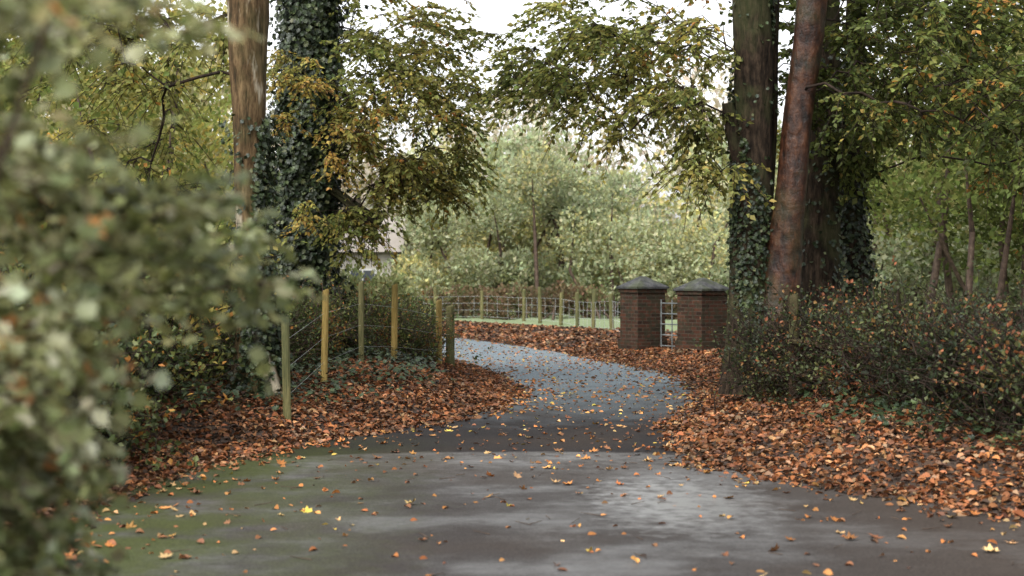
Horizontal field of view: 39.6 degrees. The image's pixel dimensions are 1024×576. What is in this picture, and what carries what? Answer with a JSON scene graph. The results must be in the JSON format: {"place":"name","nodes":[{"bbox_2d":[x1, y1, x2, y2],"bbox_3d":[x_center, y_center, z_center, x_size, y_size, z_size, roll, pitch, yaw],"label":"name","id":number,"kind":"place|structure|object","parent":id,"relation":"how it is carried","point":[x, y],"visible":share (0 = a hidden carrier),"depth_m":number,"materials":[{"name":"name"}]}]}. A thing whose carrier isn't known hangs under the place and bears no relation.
{"place":"outdoors","nodes":[
{"label":"outdoors","id":0,"kind":"place"},
{"bbox_2d":[6,0,1023,220],"label":"sky","id":1,"kind":"structure","parent":0,"point":[495,15],"materials":[{"name":"white"}]},
{"bbox_2d":[28,287,1023,540],"bbox_3d":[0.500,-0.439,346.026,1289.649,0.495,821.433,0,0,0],"label":"ground","id":2,"kind":"structure","parent":0,"point":[568,321],"depth_m":12.72,"materials":[{"name":"soil"}]},
{"bbox_2d":[0,226,244,482],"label":"holly shrub","id":3,"kind":"object","parent":2,"relation":"on","point":[135,345],"visible":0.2,"depth_m":12.42,"materials":[{"name":"green plant"}]},
{"bbox_2d":[0,37,266,229],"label":"woodland trees","id":4,"kind":"object","parent":2,"relation":"on","point":[199,96],"visible":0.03,"depth_m":53.72,"materials":[{"name":"green plant"}]},
{"bbox_2d":[0,0,279,293],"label":"woodland trees","id":5,"kind":"object","parent":2,"relation":"on","point":[204,132],"visible":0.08,"depth_m":31.90,"materials":[{"name":"green plant"}]},
{"bbox_2d":[0,0,301,398],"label":"oak tree","id":6,"kind":"object","parent":2,"relation":"on","point":[253,126],"visible":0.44,"depth_m":15.96,"materials":[{"name":"green plant"}]},
{"bbox_2d":[0,161,306,406],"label":"hazel shrub","id":7,"kind":"object","parent":2,"relation":"on","point":[223,308],"visible":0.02,"depth_m":14.69,"materials":[{"name":"green plant"}]},
{"bbox_2d":[0,0,331,575],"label":"hawthorn bush","id":8,"kind":"object","parent":2,"relation":"on","point":[84,237],"visible":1,"depth_m":3.22,"materials":[{"name":"green plant"}]},
{"bbox_2d":[78,344,454,437],"bbox_3d":[-3.426,1.117,17.506,5.265,0.603,17.098,0,0,0],"label":"ivy groundcover","id":9,"kind":"object","parent":2,"relation":"on","point":[380,357],"visible":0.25,"depth_m":17.62,"materials":[{"name":"green plant"}]},
{"bbox_2d":[281,317,291,420],"bbox_3d":[-2.379,0.920,15.007,0.112,1.242,0.090,0,0,0],"label":"fence post","id":10,"kind":"object","parent":2,"relation":"on","point":[286,376],"visible":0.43,"depth_m":14.97,"materials":[{"name":"brown wood"}]},
{"bbox_2d":[127,270,464,392],"bbox_3d":[-3.005,0.625,20.056,2.767,1.889,12.749,0,0,14],"label":"hawthorn hedge","id":11,"kind":"object","parent":2,"relation":"on","point":[309,336],"visible":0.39,"depth_m":21.08,"materials":[{"name":"green plant"}]},
{"bbox_2d":[227,199,412,292],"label":"cottage","id":12,"kind":"structure","parent":2,"relation":"on","point":[394,243],"depth_m":60.00,"materials":[{"name":"paint"}]},
{"bbox_2d":[349,269,376,279],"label":"window frame","id":13,"kind":"structure","parent":12,"relation":"in","point":[362,270],"depth_m":59.95,"materials":[{"name":"white wood"}]},
{"bbox_2d":[363,271,373,282],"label":"window glass","id":14,"kind":"structure","parent":12,"relation":"in","point":[367,273],"depth_m":59.93,"materials":[{"name":"grey glass"}]},
{"bbox_2d":[321,289,328,381],"bbox_3d":[-2.293,0.657,17.405,0.107,1.302,0.084,0,0,0],"label":"fence post","id":15,"kind":"object","parent":2,"relation":"on","point":[324,340],"visible":0.77,"depth_m":17.37,"materials":[{"name":"brown wood"}]},
{"bbox_2d":[358,281,363,361],"bbox_3d":[-2.122,0.558,20.004,0.084,1.322,0.084,0,0,0],"label":"fence post","id":16,"kind":"object","parent":2,"relation":"on","point":[361,315],"visible":0.75,"depth_m":19.97,"materials":[{"name":"brown wood"}]},
{"bbox_2d":[235,288,494,365],"bbox_3d":[-6.029,0.769,31.321,3.757,1.920,16.451,0,0,-44],"label":"hawthorn hedge","id":17,"kind":"object","parent":2,"relation":"on","point":[431,304],"visible":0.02,"depth_m":25.76,"materials":[{"name":"green plant"}]},
{"bbox_2d":[291,304,446,392],"bbox_3d":[-1.913,0.691,20.226,0.361,0.950,10.478,0,0,7],"label":"fence wire","id":18,"kind":"object","parent":2,"relation":"on","point":[360,346],"visible":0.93,"depth_m":19.90,"materials":[{"name":"grey metal"}]},
{"bbox_2d":[335,258,438,317],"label":"woodland bushes","id":19,"kind":"object","parent":2,"relation":"on","point":[377,283],"visible":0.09,"depth_m":45.16,"materials":[{"name":"green plant"}]},
{"bbox_2d":[265,0,511,355],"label":"ivy clad tree","id":20,"kind":"object","parent":2,"relation":"on","point":[313,96],"visible":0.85,"depth_m":21.25,"materials":[{"name":"green plant"}]},
{"bbox_2d":[391,284,397,358],"bbox_3d":[-1.788,0.612,21.604,0.111,1.362,0.100,0,0,0],"label":"fence post","id":21,"kind":"object","parent":2,"relation":"on","point":[394,316],"visible":0.75,"depth_m":21.56,"materials":[{"name":"brown wood"}]},
{"bbox_2d":[433,286,436,312],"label":"fence post","id":22,"kind":"object","parent":2,"relation":"on","point":[435,294],"visible":0.61,"depth_m":53.55,"materials":[{"name":"brown wood"}]},
{"bbox_2d":[436,299,441,363],"bbox_3d":[-1.263,0.846,24.604,0.110,1.302,0.110,0,0,0],"label":"fence post","id":23,"kind":"object","parent":2,"relation":"on","point":[439,309],"visible":0.69,"depth_m":24.56,"materials":[{"name":"brown wood"}]},
{"bbox_2d":[446,305,454,364],"bbox_3d":[-1.104,0.916,25.403,0.160,1.242,0.160,0,0,0],"label":"fence post","id":24,"kind":"object","parent":2,"relation":"on","point":[451,353],"visible":0.73,"depth_m":25.34,"materials":[{"name":"brown wood"}]},
{"bbox_2d":[480,290,483,318],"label":"fence post","id":25,"kind":"object","parent":2,"relation":"on","point":[481,304],"visible":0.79,"depth_m":52.35,"materials":[{"name":"brown wood"}]},
{"bbox_2d":[6,355,1013,575],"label":"fallen leaves","id":26,"kind":"object","parent":2,"relation":"on","point":[496,396],"depth_m":15.29,"materials":[{"name":"brown plant"}]},
{"bbox_2d":[522,289,525,320],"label":"fence post","id":27,"kind":"object","parent":2,"relation":"on","point":[524,305],"visible":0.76,"depth_m":50.35,"materials":[{"name":"brown wood"}]},
{"bbox_2d":[538,286,541,322],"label":"fence post","id":28,"kind":"object","parent":2,"relation":"on","point":[539,306],"visible":0.83,"depth_m":48.15,"materials":[{"name":"brown wood"}]},
{"bbox_2d":[559,292,562,325],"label":"fence post","id":29,"kind":"object","parent":2,"relation":"on","point":[561,310],"visible":0.83,"depth_m":46.55,"materials":[{"name":"brown wood"}]},
{"bbox_2d":[413,296,619,331],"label":"stock fence wire","id":30,"kind":"object","parent":29,"relation":"attached to","point":[497,310],"visible":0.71,"depth_m":47.00,"materials":[{"name":"grey metal"}]},
{"bbox_2d":[130,46,1018,299],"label":"distant trees","id":31,"kind":"object","parent":2,"relation":"on","point":[717,105],"visible":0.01,"depth_m":93.50,"materials":[{"name":"green plant"}]},
{"bbox_2d":[575,292,578,327],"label":"fence post","id":32,"kind":"object","parent":2,"relation":"on","point":[577,308],"visible":0.74,"depth_m":44.35,"materials":[{"name":"brown wood"}]},
{"bbox_2d":[442,320,723,359],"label":"fallen leaves","id":33,"kind":"object","parent":2,"relation":"on","point":[470,326],"visible":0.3,"depth_m":37.05,"materials":[{"name":"brown plant"}]},
{"bbox_2d":[591,289,595,328],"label":"fence post","id":34,"kind":"object","parent":2,"relation":"on","point":[593,308],"visible":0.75,"depth_m":41.95,"materials":[{"name":"brown wood"}]},
{"bbox_2d":[609,293,613,330],"bbox_3d":[2.741,0.748,39.207,0.159,1.223,0.130,0,0,0],"label":"fence post","id":35,"kind":"object","parent":2,"relation":"on","point":[611,317],"visible":0.75,"depth_m":39.15,"materials":[{"name":"brown wood"}]},
{"bbox_2d":[382,138,881,317],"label":"willow bushes","id":36,"kind":"object","parent":2,"relation":"on","point":[555,193],"visible":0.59,"depth_m":58.06,"materials":[{"name":"green plant"}]},
{"bbox_2d":[616,276,668,350],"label":"brick gate pier","id":37,"kind":"structure","parent":2,"relation":"on","point":[641,297],"depth_m":30.22,"materials":[{"name":"brick"}]},
{"bbox_2d":[660,299,676,348],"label":"metal gate","id":38,"kind":"structure","parent":2,"relation":"on","point":[671,324],"depth_m":29.85,"materials":[{"name":"grey metal"}]},
{"bbox_2d":[396,107,943,310],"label":"willow bushes","id":39,"kind":"object","parent":2,"relation":"on","point":[509,147],"visible":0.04,"depth_m":68.79,"materials":[{"name":"green plant"}]},
{"bbox_2d":[410,278,938,319],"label":"field hedge","id":40,"kind":"object","parent":2,"relation":"on","point":[585,296],"visible":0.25,"depth_m":54.96,"materials":[{"name":"green plant"}]},
{"bbox_2d":[673,278,728,350],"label":"brick gate pier","id":41,"kind":"structure","parent":2,"relation":"on","point":[698,298],"depth_m":28.74,"materials":[{"name":"brick"}]},
{"bbox_2d":[443,0,1023,395],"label":"beech tree","id":42,"kind":"object","parent":2,"relation":"on","point":[764,241],"visible":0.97,"depth_m":17.80,"materials":[{"name":"green plant"}]},
{"bbox_2d":[565,342,1023,522],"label":"fallen leaves","id":43,"kind":"object","parent":2,"relation":"on","point":[774,432],"visible":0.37,"depth_m":12.32,"materials":[{"name":"brown plant"}]},
{"bbox_2d":[666,256,1023,462],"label":"hawthorn hedge","id":44,"kind":"object","parent":2,"relation":"on","point":[968,364],"visible":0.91,"depth_m":13.29,"materials":[{"name":"green plant"}]},
{"bbox_2d":[789,294,922,399],"bbox_3d":[3.478,0.750,14.688,0.158,1.362,2.555,0,0,-17],"label":"rail fence","id":45,"kind":"object","parent":2,"relation":"on","point":[793,299],"visible":0.32,"depth_m":15.81,"materials":[{"name":"brown wood"}]},
{"bbox_2d":[700,181,1021,321],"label":"woodland bushes","id":46,"kind":"object","parent":2,"relation":"on","point":[889,271],"visible":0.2,"depth_m":37.24,"materials":[{"name":"green plant"}]},
{"bbox_2d":[719,0,1015,327],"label":"sycamore tree","id":47,"kind":"object","parent":2,"relation":"on","point":[822,256],"visible":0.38,"depth_m":20.05,"materials":[{"name":"green plant"}]},
{"bbox_2d":[787,379,1023,447],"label":"ivy groundcover","id":48,"kind":"object","parent":2,"relation":"on","point":[884,404],"visible":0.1,"depth_m":12.49,"materials":[{"name":"green plant"}]},
{"bbox_2d":[798,272,1023,372],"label":"bramble shrub","id":49,"kind":"object","parent":2,"relation":"on","point":[960,298],"visible":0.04,"depth_m":17.22,"materials":[{"name":"green plant"}]},
{"bbox_2d":[840,0,1023,314],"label":"ash tree","id":50,"kind":"object","parent":2,"relation":"on","point":[855,244],"visible":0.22,"depth_m":21.09,"materials":[{"name":"green plant"}]},
{"bbox_2d":[863,0,1023,327],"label":"woodland trees","id":51,"kind":"object","parent":2,"relation":"on","point":[941,202],"visible":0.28,"depth_m":31.96,"materials":[{"name":"green plant"}]},
{"bbox_2d":[868,26,1022,303],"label":"woodland trees","id":52,"kind":"object","parent":2,"relation":"on","point":[928,183],"visible":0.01,"depth_m":59.98,"materials":[{"name":"green plant"}]},
{"bbox_2d":[32,337,1023,575],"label":"road","id":53,"kind":"structure","parent":0,"point":[686,538],"depth_m":9.70,"materials":[{"name":"grey asphalt"}]},
{"bbox_2d":[66,355,1021,575],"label":"scattered leaves","id":54,"kind":"object","parent":53,"relation":"on","point":[637,560],"visible":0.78,"depth_m":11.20,"materials":[{"name":"orange plant"}]},
{"bbox_2d":[442,337,703,413],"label":"scattered leaves","id":55,"kind":"object","parent":53,"relation":"on","point":[544,375],"visible":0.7,"depth_m":23.35,"materials":[{"name":"plant"}]}
]}

